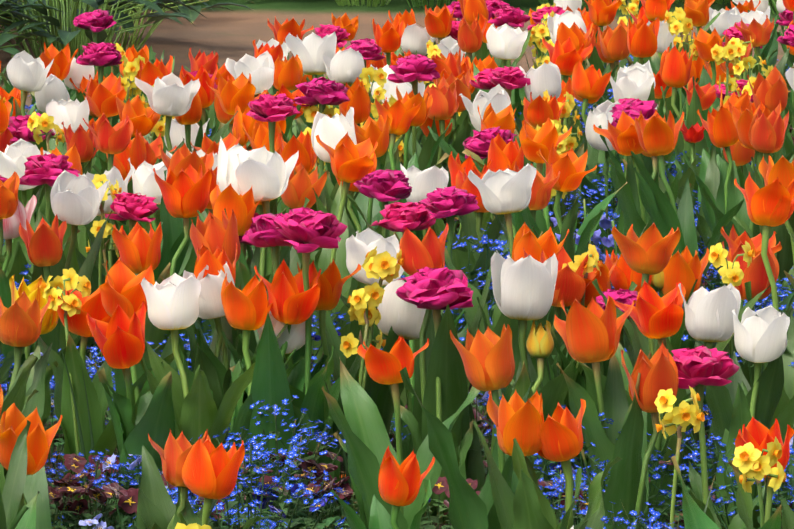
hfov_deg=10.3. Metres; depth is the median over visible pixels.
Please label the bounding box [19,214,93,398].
tulip flower
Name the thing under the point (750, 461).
narcissus flower
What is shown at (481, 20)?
tulip flower
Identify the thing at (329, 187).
tulip flower
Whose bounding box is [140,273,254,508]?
tulip flower
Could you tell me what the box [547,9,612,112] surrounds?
tulip flower
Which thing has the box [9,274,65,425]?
tulip flower
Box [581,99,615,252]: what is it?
tulip flower
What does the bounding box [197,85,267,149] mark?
tulip flower
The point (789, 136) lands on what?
tulip leaves
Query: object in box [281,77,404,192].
tulip flower
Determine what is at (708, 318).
tulip flower
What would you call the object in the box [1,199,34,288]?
tulip leaves
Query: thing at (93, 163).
tulip leaves
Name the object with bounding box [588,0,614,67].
tulip flower
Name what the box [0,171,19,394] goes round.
tulip flower
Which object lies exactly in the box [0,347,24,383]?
tulip leaves
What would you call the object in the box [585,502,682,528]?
forget-me-not
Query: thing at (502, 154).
tulip flower
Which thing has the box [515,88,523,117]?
tulip leaves
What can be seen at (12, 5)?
perennial plant
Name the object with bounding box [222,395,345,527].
forget-me-not
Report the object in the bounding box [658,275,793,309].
forget-me-not
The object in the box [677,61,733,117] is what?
tulip flower
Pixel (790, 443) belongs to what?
viola plant
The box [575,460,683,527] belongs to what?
forget-me-not
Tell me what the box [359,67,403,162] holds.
narcissus flower
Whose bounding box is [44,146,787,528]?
bed soil
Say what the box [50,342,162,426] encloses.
forget-me-not
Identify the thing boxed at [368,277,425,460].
tulip flower
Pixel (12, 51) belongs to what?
perennial plant
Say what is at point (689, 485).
viola plant
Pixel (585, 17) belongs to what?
tulip flower
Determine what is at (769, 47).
tulip flower
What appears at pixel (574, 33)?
tulip flower
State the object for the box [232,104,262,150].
tulip flower
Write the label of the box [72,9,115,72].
double tulip
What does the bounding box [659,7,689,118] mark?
narcissus flower
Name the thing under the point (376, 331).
tulip leaves
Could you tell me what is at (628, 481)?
tulip flower
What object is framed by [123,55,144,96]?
narcissus flower
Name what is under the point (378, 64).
tulip flower
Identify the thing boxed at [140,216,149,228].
tulip leaves
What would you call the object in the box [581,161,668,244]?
forget-me-not
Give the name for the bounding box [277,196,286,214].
tulip flower
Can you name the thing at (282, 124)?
tulip flower
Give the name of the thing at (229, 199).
tulip flower
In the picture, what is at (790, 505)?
viola plant
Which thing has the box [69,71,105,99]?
tulip flower
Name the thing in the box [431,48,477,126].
tulip flower
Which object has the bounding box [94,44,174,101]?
tulip flower
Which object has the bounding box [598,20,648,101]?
tulip flower
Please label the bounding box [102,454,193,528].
viola plant
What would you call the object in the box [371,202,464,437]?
double tulip
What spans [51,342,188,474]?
forget-me-not
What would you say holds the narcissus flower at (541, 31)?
on the bed soil
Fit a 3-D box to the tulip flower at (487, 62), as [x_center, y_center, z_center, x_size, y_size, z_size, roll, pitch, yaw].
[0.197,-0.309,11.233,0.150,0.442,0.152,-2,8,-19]
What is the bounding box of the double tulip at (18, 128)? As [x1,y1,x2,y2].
[8,113,54,142]
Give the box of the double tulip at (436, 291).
[396,266,473,523]
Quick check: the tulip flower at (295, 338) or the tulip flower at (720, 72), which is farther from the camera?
the tulip flower at (720, 72)
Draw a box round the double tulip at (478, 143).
[463,126,517,227]
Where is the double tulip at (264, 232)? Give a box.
[221,213,327,398]
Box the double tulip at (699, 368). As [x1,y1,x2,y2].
[671,345,764,528]
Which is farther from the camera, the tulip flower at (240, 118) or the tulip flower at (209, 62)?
the tulip flower at (209, 62)
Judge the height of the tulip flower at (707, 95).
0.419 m
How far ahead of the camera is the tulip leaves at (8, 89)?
12.05 m
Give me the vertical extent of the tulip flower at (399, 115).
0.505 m
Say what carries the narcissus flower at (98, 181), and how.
on the bed soil
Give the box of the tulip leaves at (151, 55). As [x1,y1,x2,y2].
[117,46,155,72]
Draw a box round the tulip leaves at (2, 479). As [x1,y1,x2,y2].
[0,463,5,494]
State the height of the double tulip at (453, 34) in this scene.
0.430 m
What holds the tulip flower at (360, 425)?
on the bed soil
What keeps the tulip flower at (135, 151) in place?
on the bed soil
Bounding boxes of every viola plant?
[7,352,90,410]
[45,459,94,528]
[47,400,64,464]
[48,480,85,528]
[49,471,109,528]
[49,488,126,528]
[58,454,135,528]
[79,513,113,528]
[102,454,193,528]
[102,482,164,528]
[113,454,223,520]
[132,474,232,528]
[188,489,253,528]
[210,452,298,528]
[221,473,328,528]
[230,451,327,518]
[252,459,359,528]
[252,483,326,528]
[266,450,359,528]
[299,477,359,528]
[308,467,358,528]
[310,331,340,383]
[335,489,359,525]
[340,453,347,482]
[389,404,406,450]
[419,476,477,528]
[421,499,447,521]
[422,498,448,528]
[443,491,479,507]
[444,217,459,233]
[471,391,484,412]
[471,391,491,436]
[473,409,492,475]
[478,422,492,473]
[483,460,579,514]
[538,478,588,523]
[545,462,579,519]
[561,453,588,481]
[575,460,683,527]
[580,218,603,259]
[656,485,717,528]
[668,455,699,510]
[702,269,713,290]
[753,494,793,528]
[775,436,793,510]
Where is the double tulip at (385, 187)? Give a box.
[340,169,412,348]
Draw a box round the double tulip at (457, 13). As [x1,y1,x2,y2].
[447,1,462,42]
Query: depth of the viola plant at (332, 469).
6.73 m
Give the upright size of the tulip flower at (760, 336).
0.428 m
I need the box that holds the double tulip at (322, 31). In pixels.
[314,24,349,79]
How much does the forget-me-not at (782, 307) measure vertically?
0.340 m
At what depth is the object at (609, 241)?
8.72 m
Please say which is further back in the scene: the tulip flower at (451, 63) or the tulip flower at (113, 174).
the tulip flower at (451, 63)
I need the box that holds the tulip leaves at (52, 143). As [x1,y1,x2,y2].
[49,138,62,152]
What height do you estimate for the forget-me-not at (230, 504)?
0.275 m
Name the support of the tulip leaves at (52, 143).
on the bed soil
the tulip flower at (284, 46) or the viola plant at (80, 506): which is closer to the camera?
the viola plant at (80, 506)
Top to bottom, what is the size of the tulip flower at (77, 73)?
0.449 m
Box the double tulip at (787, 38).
[776,25,793,136]
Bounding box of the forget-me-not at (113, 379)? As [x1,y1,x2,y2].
[89,356,191,453]
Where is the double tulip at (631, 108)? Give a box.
[578,99,656,283]
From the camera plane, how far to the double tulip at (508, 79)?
10.14 m
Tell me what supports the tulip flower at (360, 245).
on the bed soil
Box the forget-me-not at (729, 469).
[686,439,793,528]
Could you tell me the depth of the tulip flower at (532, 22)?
12.89 m
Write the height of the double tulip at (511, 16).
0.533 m
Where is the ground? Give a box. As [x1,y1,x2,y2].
[0,0,785,113]
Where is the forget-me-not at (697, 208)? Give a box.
[676,190,699,224]
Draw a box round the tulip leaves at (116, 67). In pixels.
[113,49,163,75]
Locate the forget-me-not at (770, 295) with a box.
[743,268,793,308]
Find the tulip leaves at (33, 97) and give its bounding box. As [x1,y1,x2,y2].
[11,55,35,107]
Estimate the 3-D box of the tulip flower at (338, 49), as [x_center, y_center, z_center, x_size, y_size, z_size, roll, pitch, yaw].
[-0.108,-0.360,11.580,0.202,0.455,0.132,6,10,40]
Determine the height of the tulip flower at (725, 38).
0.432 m
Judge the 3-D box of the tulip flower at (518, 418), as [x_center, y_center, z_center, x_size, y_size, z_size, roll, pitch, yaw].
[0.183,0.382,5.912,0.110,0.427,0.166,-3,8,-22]
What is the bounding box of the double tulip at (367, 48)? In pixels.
[343,38,384,67]
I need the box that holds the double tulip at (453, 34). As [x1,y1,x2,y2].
[447,21,459,40]
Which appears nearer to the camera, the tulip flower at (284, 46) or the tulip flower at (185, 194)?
the tulip flower at (185, 194)
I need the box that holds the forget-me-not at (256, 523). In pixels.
[128,497,290,528]
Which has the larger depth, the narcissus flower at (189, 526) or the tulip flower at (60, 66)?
the tulip flower at (60, 66)
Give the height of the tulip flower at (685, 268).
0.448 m
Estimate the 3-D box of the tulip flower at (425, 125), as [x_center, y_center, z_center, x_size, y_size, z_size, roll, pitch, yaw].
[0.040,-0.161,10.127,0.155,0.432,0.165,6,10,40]
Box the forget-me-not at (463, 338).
[450,277,568,358]
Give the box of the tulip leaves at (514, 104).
[511,60,519,109]
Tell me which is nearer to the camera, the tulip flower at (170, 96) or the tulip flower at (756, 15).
the tulip flower at (170, 96)
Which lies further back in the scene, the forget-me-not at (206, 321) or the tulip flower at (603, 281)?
the forget-me-not at (206, 321)
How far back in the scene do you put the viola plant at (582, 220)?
9.97 m
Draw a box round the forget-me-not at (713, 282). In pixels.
[698,241,758,305]
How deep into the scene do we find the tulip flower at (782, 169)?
8.66 m
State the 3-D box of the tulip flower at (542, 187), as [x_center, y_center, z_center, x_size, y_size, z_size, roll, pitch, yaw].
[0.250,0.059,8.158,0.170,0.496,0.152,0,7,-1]
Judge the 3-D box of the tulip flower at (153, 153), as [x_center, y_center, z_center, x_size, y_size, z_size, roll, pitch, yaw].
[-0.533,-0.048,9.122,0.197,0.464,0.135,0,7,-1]
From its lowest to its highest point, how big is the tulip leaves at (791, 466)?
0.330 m
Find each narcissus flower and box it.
[27,112,64,153]
[39,268,98,507]
[85,174,121,365]
[111,43,141,100]
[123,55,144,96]
[142,84,164,142]
[160,116,174,123]
[175,522,211,528]
[301,104,333,175]
[314,104,339,166]
[321,246,403,510]
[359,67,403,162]
[371,98,402,141]
[373,86,396,116]
[418,45,440,87]
[425,40,438,84]
[429,50,460,115]
[521,29,554,104]
[524,3,555,68]
[531,11,553,66]
[535,119,590,233]
[535,244,602,472]
[543,90,582,150]
[616,2,637,26]
[619,0,638,58]
[621,386,714,528]
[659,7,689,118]
[664,10,698,133]
[682,32,693,46]
[706,436,789,527]
[708,241,763,373]
[711,43,740,161]
[723,37,765,100]
[741,65,772,170]
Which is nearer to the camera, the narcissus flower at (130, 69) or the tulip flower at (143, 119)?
the tulip flower at (143, 119)
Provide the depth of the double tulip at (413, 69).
10.00 m
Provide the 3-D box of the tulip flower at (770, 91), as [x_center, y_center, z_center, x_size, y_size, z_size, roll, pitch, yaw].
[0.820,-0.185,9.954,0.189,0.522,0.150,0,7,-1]
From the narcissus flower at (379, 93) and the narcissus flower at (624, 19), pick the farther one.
the narcissus flower at (624, 19)
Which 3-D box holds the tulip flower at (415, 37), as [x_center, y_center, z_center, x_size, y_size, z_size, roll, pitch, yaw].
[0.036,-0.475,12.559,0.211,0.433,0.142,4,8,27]
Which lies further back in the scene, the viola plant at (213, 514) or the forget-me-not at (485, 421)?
the forget-me-not at (485, 421)
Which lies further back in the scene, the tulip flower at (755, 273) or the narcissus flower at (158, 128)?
the narcissus flower at (158, 128)
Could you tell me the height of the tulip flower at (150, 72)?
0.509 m
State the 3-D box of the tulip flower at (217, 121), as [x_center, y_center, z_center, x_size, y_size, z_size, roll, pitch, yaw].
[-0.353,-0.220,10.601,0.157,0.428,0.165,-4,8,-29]
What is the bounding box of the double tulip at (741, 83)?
[714,79,756,167]
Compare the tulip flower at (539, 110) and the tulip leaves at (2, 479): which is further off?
the tulip flower at (539, 110)
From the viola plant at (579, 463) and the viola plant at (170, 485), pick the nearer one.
the viola plant at (170, 485)
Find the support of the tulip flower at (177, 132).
on the bed soil
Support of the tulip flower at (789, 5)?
on the bed soil
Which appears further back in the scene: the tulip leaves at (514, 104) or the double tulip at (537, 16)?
the double tulip at (537, 16)
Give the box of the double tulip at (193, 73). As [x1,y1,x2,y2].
[189,71,217,88]
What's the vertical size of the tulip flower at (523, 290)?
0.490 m
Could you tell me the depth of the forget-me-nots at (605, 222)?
8.87 m
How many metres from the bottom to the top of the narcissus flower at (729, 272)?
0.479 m
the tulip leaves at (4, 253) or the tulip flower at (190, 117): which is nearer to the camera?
the tulip leaves at (4, 253)
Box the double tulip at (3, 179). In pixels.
[0,175,7,182]
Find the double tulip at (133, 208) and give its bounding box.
[105,191,159,232]
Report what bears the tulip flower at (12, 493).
on the bed soil
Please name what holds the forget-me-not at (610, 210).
on the bed soil
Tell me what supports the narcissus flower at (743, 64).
on the bed soil
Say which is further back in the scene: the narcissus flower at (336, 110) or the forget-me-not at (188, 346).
the narcissus flower at (336, 110)
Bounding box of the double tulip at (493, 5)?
[486,0,509,19]
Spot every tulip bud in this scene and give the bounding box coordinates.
[491,320,553,496]
[651,271,709,429]
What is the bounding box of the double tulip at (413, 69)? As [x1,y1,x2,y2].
[387,54,448,185]
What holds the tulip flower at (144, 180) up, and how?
on the bed soil
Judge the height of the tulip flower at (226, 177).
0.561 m
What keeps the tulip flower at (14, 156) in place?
on the bed soil
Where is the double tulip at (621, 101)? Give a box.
[611,98,667,190]
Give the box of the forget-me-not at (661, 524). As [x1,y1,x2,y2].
[632,514,673,528]
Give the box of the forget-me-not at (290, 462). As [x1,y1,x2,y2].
[158,433,328,528]
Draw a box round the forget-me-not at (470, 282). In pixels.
[454,267,491,321]
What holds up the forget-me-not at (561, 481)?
on the bed soil
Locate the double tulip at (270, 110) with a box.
[246,93,299,152]
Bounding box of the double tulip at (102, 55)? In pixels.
[76,42,121,83]
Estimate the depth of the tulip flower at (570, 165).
8.23 m
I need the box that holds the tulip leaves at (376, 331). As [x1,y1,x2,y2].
[374,232,399,344]
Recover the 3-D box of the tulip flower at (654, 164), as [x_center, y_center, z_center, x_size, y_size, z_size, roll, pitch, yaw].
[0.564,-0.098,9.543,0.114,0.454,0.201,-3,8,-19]
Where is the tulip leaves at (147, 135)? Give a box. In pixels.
[139,96,151,143]
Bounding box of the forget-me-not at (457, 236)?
[386,222,508,320]
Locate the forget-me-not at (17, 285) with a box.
[15,264,97,355]
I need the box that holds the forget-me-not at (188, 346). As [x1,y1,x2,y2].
[159,330,211,371]
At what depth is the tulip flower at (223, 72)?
11.46 m
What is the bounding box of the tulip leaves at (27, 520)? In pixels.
[15,491,39,528]
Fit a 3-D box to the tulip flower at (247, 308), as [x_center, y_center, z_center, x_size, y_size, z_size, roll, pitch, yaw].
[-0.250,0.240,6.907,0.218,0.456,0.118,2,7,12]
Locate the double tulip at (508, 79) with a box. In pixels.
[488,66,530,141]
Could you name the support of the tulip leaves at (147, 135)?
on the bed soil
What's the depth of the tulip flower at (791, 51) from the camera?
12.44 m
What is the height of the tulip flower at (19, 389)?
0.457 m
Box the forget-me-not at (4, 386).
[1,376,112,440]
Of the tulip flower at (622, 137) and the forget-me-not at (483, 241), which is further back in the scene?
the tulip flower at (622, 137)
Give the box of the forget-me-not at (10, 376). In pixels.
[0,354,58,426]
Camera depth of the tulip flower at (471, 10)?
12.29 m
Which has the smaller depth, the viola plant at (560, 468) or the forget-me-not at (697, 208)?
the viola plant at (560, 468)
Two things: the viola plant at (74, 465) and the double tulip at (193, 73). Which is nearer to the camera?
the viola plant at (74, 465)
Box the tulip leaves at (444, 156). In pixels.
[435,153,449,166]
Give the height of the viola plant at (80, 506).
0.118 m
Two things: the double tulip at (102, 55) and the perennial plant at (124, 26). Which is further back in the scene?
the perennial plant at (124, 26)
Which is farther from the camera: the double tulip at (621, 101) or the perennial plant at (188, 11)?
the perennial plant at (188, 11)
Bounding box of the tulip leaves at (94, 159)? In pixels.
[93,117,111,161]
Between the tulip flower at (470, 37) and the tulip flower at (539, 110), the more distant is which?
the tulip flower at (470, 37)
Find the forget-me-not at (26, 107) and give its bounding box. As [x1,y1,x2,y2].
[24,96,35,114]
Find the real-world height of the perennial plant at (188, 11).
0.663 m
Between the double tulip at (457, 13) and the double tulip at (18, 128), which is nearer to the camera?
the double tulip at (18, 128)
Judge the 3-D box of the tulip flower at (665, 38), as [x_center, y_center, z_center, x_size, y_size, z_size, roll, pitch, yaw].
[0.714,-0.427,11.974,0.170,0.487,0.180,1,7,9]
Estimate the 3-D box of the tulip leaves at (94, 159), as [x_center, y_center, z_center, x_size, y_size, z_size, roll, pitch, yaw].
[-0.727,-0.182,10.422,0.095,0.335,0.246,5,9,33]
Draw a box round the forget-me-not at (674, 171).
[666,151,700,180]
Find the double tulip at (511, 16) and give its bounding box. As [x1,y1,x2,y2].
[487,6,530,117]
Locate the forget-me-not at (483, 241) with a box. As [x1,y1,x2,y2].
[441,228,556,333]
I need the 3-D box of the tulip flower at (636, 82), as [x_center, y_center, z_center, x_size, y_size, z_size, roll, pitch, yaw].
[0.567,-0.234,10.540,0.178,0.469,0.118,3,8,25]
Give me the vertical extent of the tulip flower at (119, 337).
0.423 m
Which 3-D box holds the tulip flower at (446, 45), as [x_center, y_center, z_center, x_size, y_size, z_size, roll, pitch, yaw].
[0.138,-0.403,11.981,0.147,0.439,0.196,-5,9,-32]
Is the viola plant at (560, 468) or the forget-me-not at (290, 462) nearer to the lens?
the forget-me-not at (290, 462)
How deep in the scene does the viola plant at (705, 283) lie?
9.15 m
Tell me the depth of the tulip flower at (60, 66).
11.11 m
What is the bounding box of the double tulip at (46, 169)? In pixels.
[19,153,79,351]
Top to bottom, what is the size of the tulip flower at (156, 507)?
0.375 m
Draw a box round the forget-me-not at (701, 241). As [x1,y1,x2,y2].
[694,211,720,284]
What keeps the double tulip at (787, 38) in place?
on the bed soil
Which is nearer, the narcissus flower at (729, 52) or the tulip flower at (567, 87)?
the narcissus flower at (729, 52)
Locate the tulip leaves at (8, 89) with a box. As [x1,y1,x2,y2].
[0,68,65,93]
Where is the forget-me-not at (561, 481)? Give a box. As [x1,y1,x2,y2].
[539,464,650,527]
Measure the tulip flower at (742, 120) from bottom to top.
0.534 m
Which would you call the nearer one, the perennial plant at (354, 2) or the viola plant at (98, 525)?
the viola plant at (98, 525)
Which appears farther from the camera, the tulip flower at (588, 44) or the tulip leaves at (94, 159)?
the tulip flower at (588, 44)
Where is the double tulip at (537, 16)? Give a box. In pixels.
[528,6,564,39]
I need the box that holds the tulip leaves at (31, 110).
[28,103,45,114]
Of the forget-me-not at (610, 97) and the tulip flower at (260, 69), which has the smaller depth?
the tulip flower at (260, 69)
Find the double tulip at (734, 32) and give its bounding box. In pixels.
[722,21,761,79]
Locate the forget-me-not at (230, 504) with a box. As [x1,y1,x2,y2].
[172,434,356,528]
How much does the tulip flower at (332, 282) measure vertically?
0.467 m
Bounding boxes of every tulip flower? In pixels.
[0,61,13,116]
[0,86,38,116]
[0,94,32,203]
[0,127,41,216]
[0,138,61,227]
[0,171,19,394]
[0,195,80,393]
[0,291,52,418]
[0,354,38,478]
[0,384,30,528]
[0,403,62,528]
[6,50,53,150]
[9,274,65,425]
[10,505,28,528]
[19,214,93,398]
[31,169,111,392]
[33,97,89,219]
[34,42,83,113]
[35,74,90,120]
[38,115,117,202]
[38,288,188,505]
[40,143,87,273]
[44,121,97,184]
[62,72,125,173]
[64,58,127,118]
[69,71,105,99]
[75,165,162,362]
[83,112,159,269]
[86,75,119,126]
[86,301,174,519]
[92,132,176,226]
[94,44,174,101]
[98,93,192,172]
[99,257,177,495]
[102,222,169,392]
[106,130,160,227]
[116,158,166,281]
[124,55,172,116]
[135,73,237,162]
[136,429,217,528]
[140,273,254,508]
[153,164,211,372]
[157,64,219,147]
[158,143,213,276]
[159,209,258,358]
[162,48,218,138]
[164,118,209,151]
[166,149,217,214]
[169,273,304,514]
[172,437,261,528]
[175,90,249,151]
[183,261,287,409]
[186,243,259,396]
[190,132,256,212]
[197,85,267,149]
[197,136,291,361]
[198,145,309,276]
[199,210,207,219]
[206,63,274,133]
[206,72,255,146]
[206,167,216,213]
[208,184,269,347]
[212,76,229,132]
[214,91,293,129]
[225,51,304,137]
[230,259,320,514]
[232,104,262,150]
[232,150,298,340]
[237,311,347,515]
[241,120,326,212]
[252,259,368,484]
[253,40,304,92]
[256,38,290,93]
[262,161,326,261]
[266,54,302,138]
[266,83,303,139]
[268,16,313,60]
[275,130,359,264]
[276,56,311,95]
[277,132,392,376]
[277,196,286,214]
[278,120,317,169]
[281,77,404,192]
[285,31,338,125]
[300,107,356,269]
[306,47,364,114]
[310,227,408,497]
[313,151,394,236]
[321,335,479,528]
[325,114,398,233]
[326,44,344,76]
[329,13,358,80]
[330,446,434,528]
[347,163,458,281]
[363,79,424,144]
[366,52,393,99]
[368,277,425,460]
[370,8,415,55]
[370,64,419,134]
[370,87,452,239]
[371,19,416,101]
[375,97,421,208]
[382,50,411,65]
[396,82,456,234]
[399,3,455,85]
[399,222,496,491]
[400,324,534,528]
[401,23,435,55]
[408,102,459,164]
[411,68,474,146]
[422,36,465,146]
[425,5,455,39]
[427,84,510,213]
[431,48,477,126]
[434,151,502,318]
[436,70,470,233]
[440,52,464,60]
[444,163,542,419]
[446,166,505,333]
[448,103,543,217]
[456,164,520,255]
[458,17,486,61]
[459,0,506,66]
[461,56,480,93]
[462,118,627,251]
[467,54,497,94]
[473,23,527,128]
[473,390,582,528]
[475,14,530,67]
[477,250,574,495]
[484,133,564,237]
[493,161,577,365]
[511,247,636,407]
[512,222,575,380]
[512,399,621,528]
[513,62,598,220]
[513,92,583,232]
[519,37,592,128]
[522,143,603,254]
[529,5,610,57]
[532,21,593,135]
[544,5,610,80]
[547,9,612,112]
[551,255,624,477]
[553,0,597,38]
[554,295,635,501]
[557,77,614,131]
[571,59,617,195]
[574,69,614,192]
[577,7,604,67]
[577,279,694,523]
[580,27,618,110]
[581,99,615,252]
[581,341,677,528]
[583,27,614,92]
[584,0,629,88]
[586,23,595,45]
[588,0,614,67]
[592,223,770,499]
[593,110,678,291]
[596,66,666,172]
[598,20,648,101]
[598,101,658,235]
[602,69,685,176]
[605,249,697,351]
[617,60,682,165]
[620,156,696,209]
[623,115,691,186]
[626,18,688,165]
[627,5,652,63]
[627,17,698,120]
[631,111,744,281]
[640,0,720,100]
[658,141,754,290]
[660,46,725,175]
[661,246,708,349]
[664,121,704,220]
[673,48,709,163]
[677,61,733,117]
[678,283,783,528]
[679,0,715,70]
[682,98,744,267]
[683,76,722,154]
[683,224,793,344]
[693,0,712,33]
[693,28,726,148]
[698,88,752,209]
[700,241,793,386]
[702,100,793,309]
[709,6,777,78]
[714,37,793,182]
[715,305,793,528]
[716,0,760,62]
[716,66,793,186]
[718,28,751,101]
[727,5,769,79]
[728,416,793,528]
[732,0,785,67]
[733,155,793,302]
[734,172,793,496]
[735,15,789,78]
[736,92,785,161]
[748,107,793,308]
[773,29,793,96]
[776,0,787,35]
[779,0,793,67]
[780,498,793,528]
[784,270,793,287]
[785,19,793,134]
[785,63,793,117]
[786,227,793,241]
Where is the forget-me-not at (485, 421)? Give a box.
[390,391,578,473]
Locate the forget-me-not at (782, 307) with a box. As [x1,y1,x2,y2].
[681,295,793,435]
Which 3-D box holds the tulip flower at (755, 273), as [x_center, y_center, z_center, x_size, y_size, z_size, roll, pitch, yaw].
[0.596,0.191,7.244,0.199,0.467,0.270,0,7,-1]
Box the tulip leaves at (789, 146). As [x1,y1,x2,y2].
[784,135,793,160]
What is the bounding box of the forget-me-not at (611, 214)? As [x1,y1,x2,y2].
[580,200,619,263]
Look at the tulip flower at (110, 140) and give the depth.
8.84 m
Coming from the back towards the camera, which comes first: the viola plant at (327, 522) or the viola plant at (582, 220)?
the viola plant at (582, 220)
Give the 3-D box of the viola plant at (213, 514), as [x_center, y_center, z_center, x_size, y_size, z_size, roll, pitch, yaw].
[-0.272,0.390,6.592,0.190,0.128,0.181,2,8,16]
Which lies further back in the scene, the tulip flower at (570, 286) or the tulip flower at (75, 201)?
the tulip flower at (75, 201)
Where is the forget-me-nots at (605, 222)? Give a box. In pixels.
[591,206,647,258]
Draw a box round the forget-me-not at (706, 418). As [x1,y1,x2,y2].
[703,389,712,445]
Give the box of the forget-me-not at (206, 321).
[203,319,211,343]
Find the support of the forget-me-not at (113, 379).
on the bed soil
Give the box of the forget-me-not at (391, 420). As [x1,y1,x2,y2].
[311,366,394,471]
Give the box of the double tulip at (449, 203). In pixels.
[418,186,487,344]
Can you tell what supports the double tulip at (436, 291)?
on the bed soil
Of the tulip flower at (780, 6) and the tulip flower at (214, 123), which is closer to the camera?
the tulip flower at (214, 123)
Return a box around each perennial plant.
[0,0,36,33]
[0,0,193,58]
[0,0,204,58]
[0,0,253,52]
[0,4,65,55]
[3,0,214,46]
[335,0,441,6]
[406,0,456,7]
[538,0,587,7]
[673,0,734,4]
[768,0,778,14]
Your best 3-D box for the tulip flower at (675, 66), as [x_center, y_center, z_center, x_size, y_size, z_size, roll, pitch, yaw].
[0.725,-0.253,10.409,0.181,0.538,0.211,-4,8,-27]
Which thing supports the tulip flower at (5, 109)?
on the bed soil
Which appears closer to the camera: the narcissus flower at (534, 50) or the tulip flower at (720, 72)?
the tulip flower at (720, 72)
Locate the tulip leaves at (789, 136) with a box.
[780,112,792,143]
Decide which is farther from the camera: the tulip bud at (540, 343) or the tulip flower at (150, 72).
the tulip flower at (150, 72)
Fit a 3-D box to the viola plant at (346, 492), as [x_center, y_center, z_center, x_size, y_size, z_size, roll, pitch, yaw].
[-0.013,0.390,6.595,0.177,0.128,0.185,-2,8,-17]
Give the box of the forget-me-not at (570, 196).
[541,185,616,245]
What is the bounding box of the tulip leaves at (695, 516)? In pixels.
[671,455,780,528]
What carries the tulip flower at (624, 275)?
on the bed soil
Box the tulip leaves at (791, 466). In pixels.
[789,424,793,512]
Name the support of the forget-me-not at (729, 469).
on the bed soil
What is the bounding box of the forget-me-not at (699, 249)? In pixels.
[601,223,703,254]
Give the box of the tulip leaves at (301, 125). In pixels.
[296,117,305,134]
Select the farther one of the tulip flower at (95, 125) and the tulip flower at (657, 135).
the tulip flower at (95, 125)
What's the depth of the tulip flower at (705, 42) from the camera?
11.18 m
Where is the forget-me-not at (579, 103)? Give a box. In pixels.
[514,98,592,134]
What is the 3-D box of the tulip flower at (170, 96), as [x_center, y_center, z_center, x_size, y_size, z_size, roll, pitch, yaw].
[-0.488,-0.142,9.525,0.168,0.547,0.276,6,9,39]
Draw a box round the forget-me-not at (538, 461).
[530,405,682,528]
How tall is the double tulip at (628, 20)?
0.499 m
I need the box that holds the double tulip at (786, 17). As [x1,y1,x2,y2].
[776,8,793,66]
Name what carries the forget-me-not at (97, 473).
on the bed soil
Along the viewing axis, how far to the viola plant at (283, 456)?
6.82 m
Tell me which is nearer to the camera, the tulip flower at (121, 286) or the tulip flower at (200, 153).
the tulip flower at (121, 286)
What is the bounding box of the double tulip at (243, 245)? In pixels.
[239,213,258,256]
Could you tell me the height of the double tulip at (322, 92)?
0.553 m
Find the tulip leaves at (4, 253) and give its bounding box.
[0,200,41,267]
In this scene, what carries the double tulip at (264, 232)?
on the bed soil
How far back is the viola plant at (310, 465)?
6.73 m
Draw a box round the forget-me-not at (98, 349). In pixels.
[58,341,99,379]
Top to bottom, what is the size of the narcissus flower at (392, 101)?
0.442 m
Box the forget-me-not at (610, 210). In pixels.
[581,198,696,217]
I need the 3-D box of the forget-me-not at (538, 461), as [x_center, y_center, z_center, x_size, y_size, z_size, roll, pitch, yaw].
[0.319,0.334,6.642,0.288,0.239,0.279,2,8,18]
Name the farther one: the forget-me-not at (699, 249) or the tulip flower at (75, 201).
the forget-me-not at (699, 249)
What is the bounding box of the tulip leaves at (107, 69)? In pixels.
[94,52,155,76]
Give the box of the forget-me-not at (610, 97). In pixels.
[580,89,613,119]
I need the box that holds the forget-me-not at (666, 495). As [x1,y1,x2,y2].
[648,428,793,527]
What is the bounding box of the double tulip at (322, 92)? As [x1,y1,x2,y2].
[294,77,349,177]
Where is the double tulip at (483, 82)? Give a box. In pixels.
[469,68,512,90]
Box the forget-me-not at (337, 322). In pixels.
[185,311,349,372]
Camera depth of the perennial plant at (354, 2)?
18.96 m
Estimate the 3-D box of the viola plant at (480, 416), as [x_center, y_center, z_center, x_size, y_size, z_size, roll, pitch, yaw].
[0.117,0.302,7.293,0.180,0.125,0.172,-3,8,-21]
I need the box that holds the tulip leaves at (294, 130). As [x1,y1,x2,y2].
[287,120,296,137]
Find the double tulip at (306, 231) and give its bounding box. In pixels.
[229,207,347,504]
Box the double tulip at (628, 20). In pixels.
[614,0,631,66]
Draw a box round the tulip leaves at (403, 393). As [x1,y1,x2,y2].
[400,280,443,409]
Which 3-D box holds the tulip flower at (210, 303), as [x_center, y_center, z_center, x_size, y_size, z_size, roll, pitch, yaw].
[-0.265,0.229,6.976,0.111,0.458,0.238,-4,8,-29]
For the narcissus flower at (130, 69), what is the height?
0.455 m
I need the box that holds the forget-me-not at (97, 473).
[44,449,166,528]
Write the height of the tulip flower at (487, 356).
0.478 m
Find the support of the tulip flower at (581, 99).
on the bed soil
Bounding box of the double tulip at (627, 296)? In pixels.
[568,289,637,396]
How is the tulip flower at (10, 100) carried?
on the bed soil
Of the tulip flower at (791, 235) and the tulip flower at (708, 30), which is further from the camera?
the tulip flower at (708, 30)
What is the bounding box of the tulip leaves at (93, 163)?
[88,159,94,173]
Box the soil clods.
[45,354,682,528]
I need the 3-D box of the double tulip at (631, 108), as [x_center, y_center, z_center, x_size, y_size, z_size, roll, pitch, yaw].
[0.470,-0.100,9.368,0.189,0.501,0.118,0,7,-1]
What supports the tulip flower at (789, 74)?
on the bed soil
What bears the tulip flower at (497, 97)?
on the bed soil

